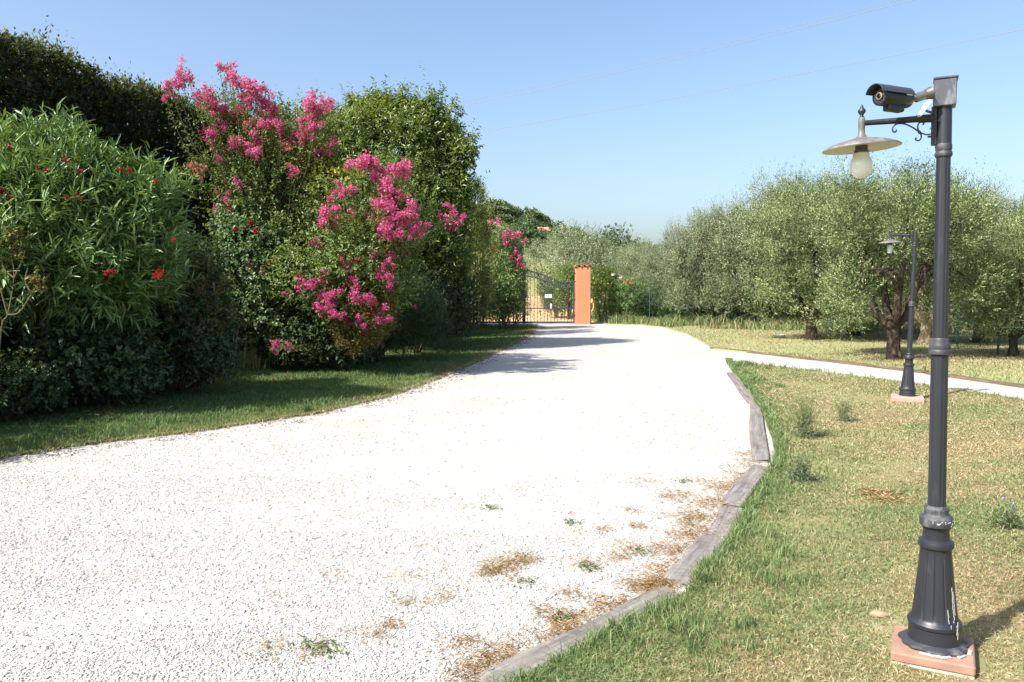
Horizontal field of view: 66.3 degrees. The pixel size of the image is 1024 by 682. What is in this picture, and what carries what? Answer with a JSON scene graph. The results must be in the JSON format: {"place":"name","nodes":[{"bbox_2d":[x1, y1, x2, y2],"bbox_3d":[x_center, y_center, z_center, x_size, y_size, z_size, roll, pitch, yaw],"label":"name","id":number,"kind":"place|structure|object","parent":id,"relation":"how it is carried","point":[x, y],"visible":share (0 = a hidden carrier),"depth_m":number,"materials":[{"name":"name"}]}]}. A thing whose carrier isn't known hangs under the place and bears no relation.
{"place":"outdoors","nodes":[
{"label":"outdoors","id":0,"kind":"place"},
{"bbox_2d":[0,324,538,459],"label":"side lawn","id":1,"kind":"structure","parent":0,"point":[248,358],"depth_m":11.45,"materials":[{"name":"green plant"}]},
{"bbox_2d":[0,225,47,347],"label":"bare shrub","id":2,"kind":"object","parent":1,"relation":"on","point":[14,238],"visible":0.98,"depth_m":8.57,"materials":[{"name":"plant"}]},
{"bbox_2d":[0,350,72,419],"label":"shade shrub","id":3,"kind":"object","parent":1,"relation":"on","point":[23,399],"visible":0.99,"depth_m":9.00,"materials":[{"name":"green plant"}]},
{"bbox_2d":[0,307,155,381],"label":"shade shrub","id":4,"kind":"object","parent":1,"relation":"on","point":[4,343],"visible":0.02,"depth_m":10.35,"materials":[{"name":"green plant"}]},
{"bbox_2d":[2,295,173,415],"bbox_3d":[-5.486,0.085,10.071,1.995,1.732,1.869,-3,5,-35],"label":"shade shrub","id":5,"kind":"object","parent":1,"relation":"on","point":[99,371],"visible":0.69,"depth_m":9.66,"materials":[{"name":"green plant"}]},
{"bbox_2d":[0,98,207,350],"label":"oleander bush","id":6,"kind":"object","parent":1,"relation":"on","point":[92,219],"visible":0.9,"depth_m":9.28,"materials":[{"name":"green plant"}]},
{"bbox_2d":[130,224,256,392],"bbox_3d":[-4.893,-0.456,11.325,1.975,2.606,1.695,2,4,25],"label":"shade shrub","id":7,"kind":"object","parent":1,"relation":"on","point":[189,365],"visible":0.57,"depth_m":11.05,"materials":[{"name":"green plant"}]},
{"bbox_2d":[10,361,389,422],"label":"fallen leaves","id":8,"kind":"object","parent":1,"relation":"on","point":[163,404],"visible":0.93,"depth_m":10.01,"materials":[{"name":"brown plant"}]},
{"bbox_2d":[0,15,432,349],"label":"laurel hedge","id":9,"kind":"object","parent":1,"relation":"on","point":[33,77],"visible":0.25,"depth_m":15.13,"materials":[{"name":"green plant"}]},
{"bbox_2d":[160,54,348,364],"bbox_3d":[-4.611,-2.390,14.819,3.488,5.885,2.635,0,4,0],"label":"crape myrtle","id":10,"kind":"object","parent":1,"relation":"on","point":[278,176],"visible":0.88,"depth_m":14.33,"materials":[{"name":"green plant"}]},
{"bbox_2d":[197,179,322,368],"bbox_3d":[-4.727,-1.163,14.490,2.340,3.546,2.016,0,4,0],"label":"rose bush","id":11,"kind":"object","parent":1,"relation":"on","point":[243,243],"visible":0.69,"depth_m":14.05,"materials":[{"name":"green plant"}]},
{"bbox_2d":[246,88,357,303],"bbox_3d":[-4.974,-3.029,20.503,3.055,6.442,4.468,1,4,7],"label":"evergreen shrub","id":12,"kind":"object","parent":1,"relation":"on","point":[296,106],"visible":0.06,"depth_m":18.97,"materials":[{"name":"green plant"}]},
{"bbox_2d":[250,298,388,370],"bbox_3d":[-3.537,-0.158,14.632,2.462,1.558,2.242,3,5,38],"label":"shade shrub","id":13,"kind":"object","parent":1,"relation":"on","point":[310,335],"visible":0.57,"depth_m":14.16,"materials":[{"name":"green plant"}]},
{"bbox_2d":[289,142,374,267],"bbox_3d":[-3.325,-1.667,15.777,1.666,4.382,3.362,0,4,0],"label":"variegated shrub","id":14,"kind":"object","parent":1,"relation":"on","point":[336,166],"visible":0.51,"depth_m":14.46,"materials":[{"name":"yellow plant"}]},
{"bbox_2d":[259,140,449,358],"bbox_3d":[-2.742,-1.529,15.109,3.262,4.167,5.106,0,4,0],"label":"crape myrtle","id":15,"kind":"object","parent":1,"relation":"on","point":[356,266],"visible":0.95,"depth_m":13.33,"materials":[{"name":"green plant"}]},
{"bbox_2d":[325,275,402,362],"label":"bronze shrub","id":16,"kind":"object","parent":1,"relation":"on","point":[371,337],"visible":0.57,"depth_m":13.53,"materials":[{"name":"green plant"}]},
{"bbox_2d":[316,65,491,340],"bbox_3d":[-3.189,-3.309,19.804,3.892,7.083,5.694,-3,5,-33],"label":"evergreen tree","id":17,"kind":"object","parent":1,"relation":"on","point":[377,117],"visible":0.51,"depth_m":18.73,"materials":[{"name":"green plant"}]},
{"bbox_2d":[368,280,462,359],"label":"shrub","id":18,"kind":"object","parent":1,"relation":"on","point":[423,315],"visible":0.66,"depth_m":16.35,"materials":[{"name":"green plant"}]},
{"bbox_2d":[394,201,466,321],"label":"crape myrtle","id":19,"kind":"object","parent":1,"relation":"on","point":[449,221],"visible":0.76,"depth_m":14.86,"materials":[{"name":"plant"}]},
{"bbox_2d":[392,248,491,338],"bbox_3d":[-1.906,-1.089,20.879,2.789,2.532,6.574,0,4,0],"label":"shade shrub","id":20,"kind":"object","parent":1,"relation":"on","point":[465,309],"visible":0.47,"depth_m":18.82,"materials":[{"name":"green plant"}]},
{"bbox_2d":[443,175,494,330],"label":"conifer","id":21,"kind":"object","parent":1,"relation":"on","point":[484,233],"visible":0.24,"depth_m":24.14,"materials":[{"name":"green plant"}]},
{"bbox_2d":[470,169,503,327],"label":"golden shrub","id":22,"kind":"object","parent":1,"relation":"on","point":[484,324],"visible":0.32,"depth_m":25.62,"materials":[{"name":"green plant"}]},
{"bbox_2d":[478,217,531,328],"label":"oleander bush","id":23,"kind":"object","parent":1,"relation":"on","point":[504,290],"visible":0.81,"depth_m":28.04,"materials":[{"name":"green plant"}]},
{"bbox_2d":[487,292,532,326],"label":"dark shrub","id":24,"kind":"object","parent":1,"relation":"on","point":[515,322],"visible":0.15,"depth_m":29.70,"materials":[{"name":"green plant"}]},
{"bbox_2d":[0,323,773,681],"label":"driveway","id":25,"kind":"structure","parent":0,"point":[688,367],"depth_m":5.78,"materials":[{"name":"white gravel"}]},
{"bbox_2d":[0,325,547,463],"bbox_3d":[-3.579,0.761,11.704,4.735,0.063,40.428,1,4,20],"label":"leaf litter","id":26,"kind":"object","parent":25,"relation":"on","point":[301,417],"visible":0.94,"depth_m":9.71,"materials":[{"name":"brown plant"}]},
{"bbox_2d":[290,476,691,658],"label":"green weeds","id":27,"kind":"object","parent":25,"relation":"on","point":[335,642],"visible":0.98,"depth_m":3.80,"materials":[{"name":"green plant"}]},
{"bbox_2d":[231,450,772,681],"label":"dry weeds","id":28,"kind":"object","parent":25,"relation":"on","point":[654,582],"visible":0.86,"depth_m":4.18,"materials":[{"name":"plant"}]},
{"bbox_2d":[475,268,574,323],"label":"iron gate","id":29,"kind":"structure","parent":25,"relation":"on","point":[524,321],"depth_m":32.36,"materials":[{"name":"black metal"}]},
{"bbox_2d":[475,587,673,681],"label":"edging timber","id":30,"kind":"object","parent":25,"relation":"on","point":[532,654],"visible":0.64,"depth_m":3.43,"materials":[{"name":"grey wood"}]},
{"bbox_2d":[574,264,591,323],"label":"gate pillar","id":31,"kind":"structure","parent":25,"relation":"on","point":[582,281],"depth_m":32.15,"materials":[{"name":"paint"}]},
{"bbox_2d":[664,535,723,585],"bbox_3d":[1.079,1.262,4.550,0.187,0.059,0.813,2,5,28],"label":"edging timber","id":32,"kind":"object","parent":25,"relation":"on","point":[700,545],"visible":0.59,"depth_m":4.49,"materials":[{"name":"grey wood"}]},
{"bbox_2d":[706,505,741,537],"bbox_3d":[1.448,1.217,5.295,0.179,0.038,0.724,2,4,23],"label":"edging timber","id":33,"kind":"object","parent":25,"relation":"on","point":[724,515],"visible":0.64,"depth_m":5.26,"materials":[{"name":"grey wood"}]},
{"bbox_2d":[727,372,753,403],"bbox_3d":[3.609,0.712,12.374,0.172,0.050,3.779,1,4,11],"label":"edging timber","id":34,"kind":"object","parent":25,"relation":"on","point":[742,390],"visible":0.6,"depth_m":12.04,"materials":[{"name":"grey wood"}]},
{"bbox_2d":[722,465,767,507],"bbox_3d":[1.874,1.145,6.261,0.188,0.052,1.368,2,5,27],"label":"edging timber","id":35,"kind":"object","parent":25,"relation":"on","point":[740,486],"visible":0.72,"depth_m":6.12,"materials":[{"name":"grey wood"}]},
{"bbox_2d":[749,402,768,462],"bbox_3d":[2.760,0.961,8.827,0.176,0.058,3.686,1,4,17],"label":"edging timber","id":36,"kind":"object","parent":25,"relation":"on","point":[758,444],"visible":0.91,"depth_m":8.16,"materials":[{"name":"grey wood"}]},
{"bbox_2d":[709,347,815,359],"bbox_3d":[5.773,0.285,18.297,0.178,0.064,3.519,-2,4,-24],"label":"edging timber","id":37,"kind":"object","parent":25,"relation":"on","point":[788,356],"visible":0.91,"depth_m":17.74,"materials":[{"name":"wood"}]},
{"bbox_2d":[0,0,1023,267],"label":"sky","id":38,"kind":"structure","parent":0,"point":[642,165],"materials":[{"name":"blue"}]},
{"bbox_2d":[472,292,657,322],"bbox_3d":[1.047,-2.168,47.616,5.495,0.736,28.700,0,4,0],"label":"dirt track","id":39,"kind":"structure","parent":0,"point":[550,318],"depth_m":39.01,"materials":[{"name":"plant"}]},
{"bbox_2d":[396,29,1023,148],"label":"overhead wire","id":40,"kind":"object","parent":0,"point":[773,79],"visible":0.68,"depth_m":65.81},
{"bbox_2d":[462,220,1010,322],"bbox_3d":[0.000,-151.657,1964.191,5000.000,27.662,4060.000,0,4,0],"label":"ground","id":41,"kind":"structure","parent":0,"point":[532,291],"depth_m":158.85,"materials":[{"name":"green plant"}]},
{"bbox_2d":[485,204,509,220],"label":"hill tree","id":42,"kind":"object","parent":41,"relation":"on","point":[496,207],"visible":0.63,"depth_m":272.98,"materials":[{"name":"green plant"}]},
{"bbox_2d":[483,199,512,209],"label":"hill tree","id":43,"kind":"object","parent":41,"relation":"on","point":[498,202],"visible":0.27,"depth_m":283.60,"materials":[{"name":"green plant"}]},
{"bbox_2d":[495,213,514,224],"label":"hill tree","id":44,"kind":"object","parent":41,"relation":"on","point":[505,218],"visible":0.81,"depth_m":264.75,"materials":[{"name":"green plant"}]},
{"bbox_2d":[500,204,519,223],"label":"hill tree","id":45,"kind":"object","parent":41,"relation":"on","point":[512,210],"visible":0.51,"depth_m":275.04,"materials":[{"name":"green plant"}]},
{"bbox_2d":[512,220,537,228],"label":"hill tree","id":46,"kind":"object","parent":41,"relation":"on","point":[524,223],"visible":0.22,"depth_m":240.89,"materials":[{"name":"green plant"}]},
{"bbox_2d":[508,207,543,224],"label":"hill tree","id":47,"kind":"object","parent":41,"relation":"on","point":[531,212],"visible":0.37,"depth_m":280.28,"materials":[{"name":"green plant"}]},
{"bbox_2d":[517,229,547,248],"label":"hill tree","id":48,"kind":"object","parent":41,"relation":"on","point":[535,231],"visible":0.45,"depth_m":222.21,"materials":[{"name":"green plant"}]},
{"bbox_2d":[522,235,543,255],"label":"hill tree","id":49,"kind":"object","parent":41,"relation":"on","point":[529,241],"visible":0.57,"depth_m":207.72,"materials":[{"name":"green plant"}]},
{"bbox_2d":[521,235,577,300],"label":"olive tree","id":50,"kind":"object","parent":41,"relation":"on","point":[538,258],"visible":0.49,"depth_m":51.78,"materials":[{"name":"green plant"}]},
{"bbox_2d":[539,217,566,228],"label":"hill tree","id":51,"kind":"object","parent":41,"relation":"on","point":[549,222],"visible":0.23,"depth_m":279.08,"materials":[{"name":"green plant"}]},
{"bbox_2d":[534,273,572,317],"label":"roadside bush","id":52,"kind":"object","parent":41,"relation":"on","point":[540,288],"visible":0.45,"depth_m":37.77,"materials":[{"name":"green plant"}]},
{"bbox_2d":[544,226,573,239],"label":"hill tree","id":53,"kind":"object","parent":41,"relation":"on","point":[551,231],"visible":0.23,"depth_m":239.36,"materials":[{"name":"green plant"}]},
{"bbox_2d":[550,257,582,318],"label":"roadside bush","id":54,"kind":"object","parent":41,"relation":"on","point":[559,296],"visible":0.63,"depth_m":36.15,"materials":[{"name":"green plant"}]},
{"bbox_2d":[537,218,630,294],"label":"olive tree","id":55,"kind":"object","parent":41,"relation":"on","point":[591,247],"visible":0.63,"depth_m":43.24,"materials":[{"name":"green plant"}]},
{"bbox_2d":[595,222,634,266],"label":"green tree","id":56,"kind":"object","parent":41,"relation":"on","point":[615,238],"visible":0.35,"depth_m":88.44,"materials":[{"name":"green plant"}]},
{"bbox_2d":[582,240,658,295],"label":"olive tree","id":57,"kind":"object","parent":41,"relation":"on","point":[621,254],"visible":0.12,"depth_m":51.24,"materials":[{"name":"green plant"}]},
{"bbox_2d":[613,245,658,310],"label":"olive tree","id":58,"kind":"object","parent":41,"relation":"on","point":[632,269],"visible":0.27,"depth_m":40.62,"materials":[{"name":"green plant"}]},
{"bbox_2d":[620,237,659,253],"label":"green tree","id":59,"kind":"object","parent":41,"relation":"on","point":[641,245],"visible":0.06,"depth_m":108.38,"materials":[{"name":"green plant"}]},
{"bbox_2d":[608,233,695,279],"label":"olive tree","id":60,"kind":"object","parent":41,"relation":"on","point":[638,247],"visible":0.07,"depth_m":59.19,"materials":[{"name":"green plant"}]},
{"bbox_2d":[627,237,700,308],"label":"olive tree","id":61,"kind":"object","parent":41,"relation":"on","point":[654,269],"visible":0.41,"depth_m":37.38,"materials":[{"name":"green plant"}]},
{"bbox_2d":[450,0,897,104],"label":"overhead wire","id":62,"kind":"object","parent":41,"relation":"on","point":[696,50],"visible":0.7,"depth_m":64.41,"materials":[{"name":"black metal"}]},
{"bbox_2d":[444,0,912,109],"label":"overhead wire","id":63,"kind":"object","parent":41,"relation":"on","point":[704,52],"visible":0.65,"depth_m":63.61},
{"bbox_2d":[460,357,1023,681],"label":"front lawn","id":64,"kind":"structure","parent":0,"point":[980,664],"depth_m":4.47,"materials":[{"name":"green plant"}]},
{"bbox_2d":[562,419,1023,681],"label":"dry thatch","id":65,"kind":"object","parent":64,"relation":"on","point":[873,573],"visible":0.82,"depth_m":3.98,"materials":[{"name":"beige plant"}]},
{"bbox_2d":[770,441,822,486],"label":"chicory plant","id":66,"kind":"object","parent":64,"relation":"on","point":[799,466],"visible":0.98,"depth_m":6.22,"materials":[{"name":"green plant"}]},
{"bbox_2d":[783,388,826,439],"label":"chicory plant","id":67,"kind":"object","parent":64,"relation":"on","point":[804,416],"visible":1,"depth_m":8.03,"materials":[{"name":"green plant"}]},
{"bbox_2d":[830,388,861,422],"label":"chicory plant","id":68,"kind":"object","parent":64,"relation":"on","point":[843,415],"visible":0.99,"depth_m":9.01,"materials":[{"name":"green plant"}]},
{"bbox_2d":[870,609,889,617],"bbox_3d":[1.744,1.299,3.725,0.092,0.038,0.060,0,4,0],"label":"stone","id":69,"kind":"object","parent":64,"relation":"on","point":[878,613],"visible":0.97,"depth_m":3.71,"materials":[{"name":"beige stone"}]},
{"bbox_2d":[851,487,917,505],"bbox_3d":[2.735,1.153,5.772,0.489,0.112,0.475,1,4,15],"label":"cut straw","id":70,"kind":"object","parent":64,"relation":"on","point":[887,495],"visible":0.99,"depth_m":5.78,"materials":[{"name":"brown plant"}]},
{"bbox_2d":[822,104,975,679],"bbox_3d":[1.631,0.199,3.286,0.674,2.353,0.356,1,4,17],"label":"garden lamp","id":71,"kind":"object","parent":64,"relation":"on","point":[929,638],"visible":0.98,"depth_m":3.23,"materials":[{"name":"metal"}]},
{"bbox_2d":[865,83,934,112],"bbox_3d":[1.545,-0.963,3.116,0.281,0.105,0.100,-1,4,-17],"label":"security camera","id":72,"kind":"object","parent":71,"relation":"attached to","point":[893,99],"visible":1,"depth_m":3.09,"materials":[{"name":"grey metal"}]},
{"bbox_2d":[916,100,932,116],"bbox_3d":[1.654,-0.927,3.126,0.082,0.064,0.038,-1,4,-18],"label":"white plate","id":73,"kind":"object","parent":71,"relation":"attached to","point":[925,106],"visible":1,"depth_m":3.11,"materials":[{"name":"white plastic"}]},
{"bbox_2d":[933,75,958,107],"bbox_3d":[1.749,-1.002,3.165,0.089,0.114,0.087,2,5,27],"label":"junction box","id":74,"kind":"object","parent":71,"relation":"attached to","point":[945,88],"visible":0.92,"depth_m":3.13,"materials":[{"name":"grey metal"}]},
{"bbox_2d":[878,230,924,402],"bbox_3d":[5.306,-0.343,10.689,0.631,2.342,0.370,2,4,24],"label":"garden lamp","id":75,"kind":"object","parent":64,"relation":"on","point":[907,390],"visible":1,"depth_m":10.65,"materials":[{"name":"black metal"}]},
{"bbox_2d":[968,485,1023,532],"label":"chicory plant","id":76,"kind":"object","parent":64,"relation":"on","point":[1006,517],"visible":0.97,"depth_m":5.04,"materials":[{"name":"green plant"}]},
{"bbox_2d":[592,318,1023,383],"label":"orchard lawn","id":77,"kind":"structure","parent":0,"point":[827,346],"depth_m":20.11,"materials":[{"name":"green plant"}]},
{"bbox_2d":[591,262,620,321],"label":"laurel bush","id":78,"kind":"object","parent":77,"relation":"on","point":[604,282],"visible":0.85,"depth_m":33.55,"materials":[{"name":"green plant"}]},
{"bbox_2d":[604,273,648,318],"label":"oleander bush","id":79,"kind":"object","parent":77,"relation":"on","point":[630,303],"visible":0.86,"depth_m":33.69,"materials":[{"name":"green plant"}]},
{"bbox_2d":[630,279,690,318],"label":"understory bush","id":80,"kind":"object","parent":77,"relation":"on","point":[646,305],"visible":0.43,"depth_m":34.42,"materials":[{"name":"green plant"}]},
{"bbox_2d":[653,278,714,320],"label":"undergrowth bush","id":81,"kind":"object","parent":77,"relation":"on","point":[665,311],"visible":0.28,"depth_m":33.79,"materials":[{"name":"green plant"}]},
{"bbox_2d":[655,194,733,321],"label":"olive tree","id":82,"kind":"object","parent":77,"relation":"on","point":[678,258],"visible":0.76,"depth_m":30.94,"materials":[{"name":"green plant"}]},
{"bbox_2d":[687,285,742,320],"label":"undergrowth bush","id":83,"kind":"object","parent":77,"relation":"on","point":[710,311],"visible":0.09,"depth_m":34.11,"materials":[{"name":"green plant"}]},
{"bbox_2d":[688,196,750,298],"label":"olive tree","id":84,"kind":"object","parent":77,"relation":"on","point":[729,221],"visible":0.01,"depth_m":35.27,"materials":[{"name":"green plant"}]},
{"bbox_2d":[676,193,766,324],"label":"olive tree","id":85,"kind":"object","parent":77,"relation":"on","point":[712,218],"visible":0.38,"depth_m":30.35,"materials":[{"name":"green plant"}]},
{"bbox_2d":[724,289,781,318],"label":"undergrowth bush","id":86,"kind":"object","parent":77,"relation":"on","point":[739,312],"visible":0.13,"depth_m":33.84,"materials":[{"name":"green plant"}]},
{"bbox_2d":[698,173,819,325],"bbox_3d":[9.468,-3.497,28.986,5.086,6.159,4.717,2,5,27],"label":"olive tree","id":87,"kind":"object","parent":77,"relation":"on","point":[738,249],"visible":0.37,"depth_m":28.72,"materials":[{"name":"green plant"}]},
{"bbox_2d":[721,156,828,321],"bbox_3d":[11.342,-4.162,32.937,5.432,6.944,5.539,-1,4,-7],"label":"olive tree","id":88,"kind":"object","parent":77,"relation":"on","point":[796,174],"visible":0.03,"depth_m":32.07,"materials":[{"name":"green plant"}]},
{"bbox_2d":[590,287,1023,358],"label":"wire fence","id":89,"kind":"object","parent":77,"relation":"on","point":[958,334],"visible":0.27,"depth_m":19.99,"materials":[{"name":"green metal"}]},
{"bbox_2d":[733,157,893,339],"bbox_3d":[8.633,-2.580,22.697,4.787,5.198,4.942,-2,4,-23],"label":"olive tree","id":90,"kind":"object","parent":77,"relation":"on","point":[785,233],"visible":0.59,"depth_m":22.25,"materials":[{"name":"green plant"}]},
{"bbox_2d":[781,156,888,319],"bbox_3d":[12.977,-4.164,31.897,5.434,7.096,5.859,-4,6,-43],"label":"olive tree","id":91,"kind":"object","parent":77,"relation":"on","point":[827,198],"depth_m":31.15,"materials":[{"name":"green plant"}]},
{"bbox_2d":[768,155,919,335],"bbox_3d":[10.495,-2.903,24.457,5.120,5.600,4.666,0,4,6],"label":"olive tree","id":92,"kind":"object","parent":77,"relation":"on","point":[854,334],"visible":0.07,"depth_m":24.09,"materials":[{"name":"green plant"}]},
{"bbox_2d":[789,140,1019,359],"bbox_3d":[8.283,-1.908,16.673,4.669,4.704,4.578,0,4,0],"label":"olive tree","id":93,"kind":"object","parent":77,"relation":"on","point":[894,321],"visible":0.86,"depth_m":16.29,"materials":[{"name":"green plant"}]},
{"bbox_2d":[850,154,1015,343],"bbox_3d":[10.945,-2.455,20.818,4.535,5.217,4.206,-1,4,-16],"label":"olive tree","id":94,"kind":"object","parent":77,"relation":"on","point":[925,320],"visible":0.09,"depth_m":20.47,"materials":[{"name":"green plant"}]},
{"bbox_2d":[925,172,1009,319],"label":"olive tree","id":95,"kind":"object","parent":77,"relation":"on","point":[999,205],"visible":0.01,"depth_m":28.52,"materials":[{"name":"green plant"}]},
{"bbox_2d":[915,174,1023,342],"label":"olive tree","id":96,"kind":"object","parent":77,"relation":"on","point":[973,335],"visible":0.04,"depth_m":20.84,"materials":[{"name":"green plant"}]},
{"bbox_2d":[948,201,1023,356],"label":"olive tree","id":97,"kind":"object","parent":77,"relation":"on","point":[1000,322],"visible":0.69,"depth_m":17.13,"materials":[{"name":"green plant"}]},
{"bbox_2d":[984,185,1023,311],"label":"olive tree","id":98,"kind":"object","parent":77,"relation":"on","point":[1022,209],"visible":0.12,"depth_m":19.55,"materials":[{"name":"green plant"}]},
{"bbox_2d":[596,309,1023,336],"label":"tall grass","id":99,"kind":"structure","parent":0,"point":[734,322],"depth_m":28.61,"materials":[{"name":"green plant"}]},
{"bbox_2d":[714,351,1023,398],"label":"garden path","id":100,"kind":"structure","parent":0,"point":[896,375],"depth_m":14.53,"materials":[{"name":"white gravel"}]},
{"bbox_2d":[814,358,928,373],"bbox_3d":[7.002,0.482,15.463,0.175,0.075,2.756,-2,4,-22],"label":"edging timber","id":101,"kind":"object","parent":100,"relation":"on","point":[868,365],"visible":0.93,"depth_m":15.39,"materials":[{"name":"brown wood"}]},
{"bbox_2d":[925,372,1023,387],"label":"edging timber","id":102,"kind":"object","parent":100,"relation":"on","point":[1018,385],"visible":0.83,"depth_m":12.88,"materials":[{"name":"wood"}]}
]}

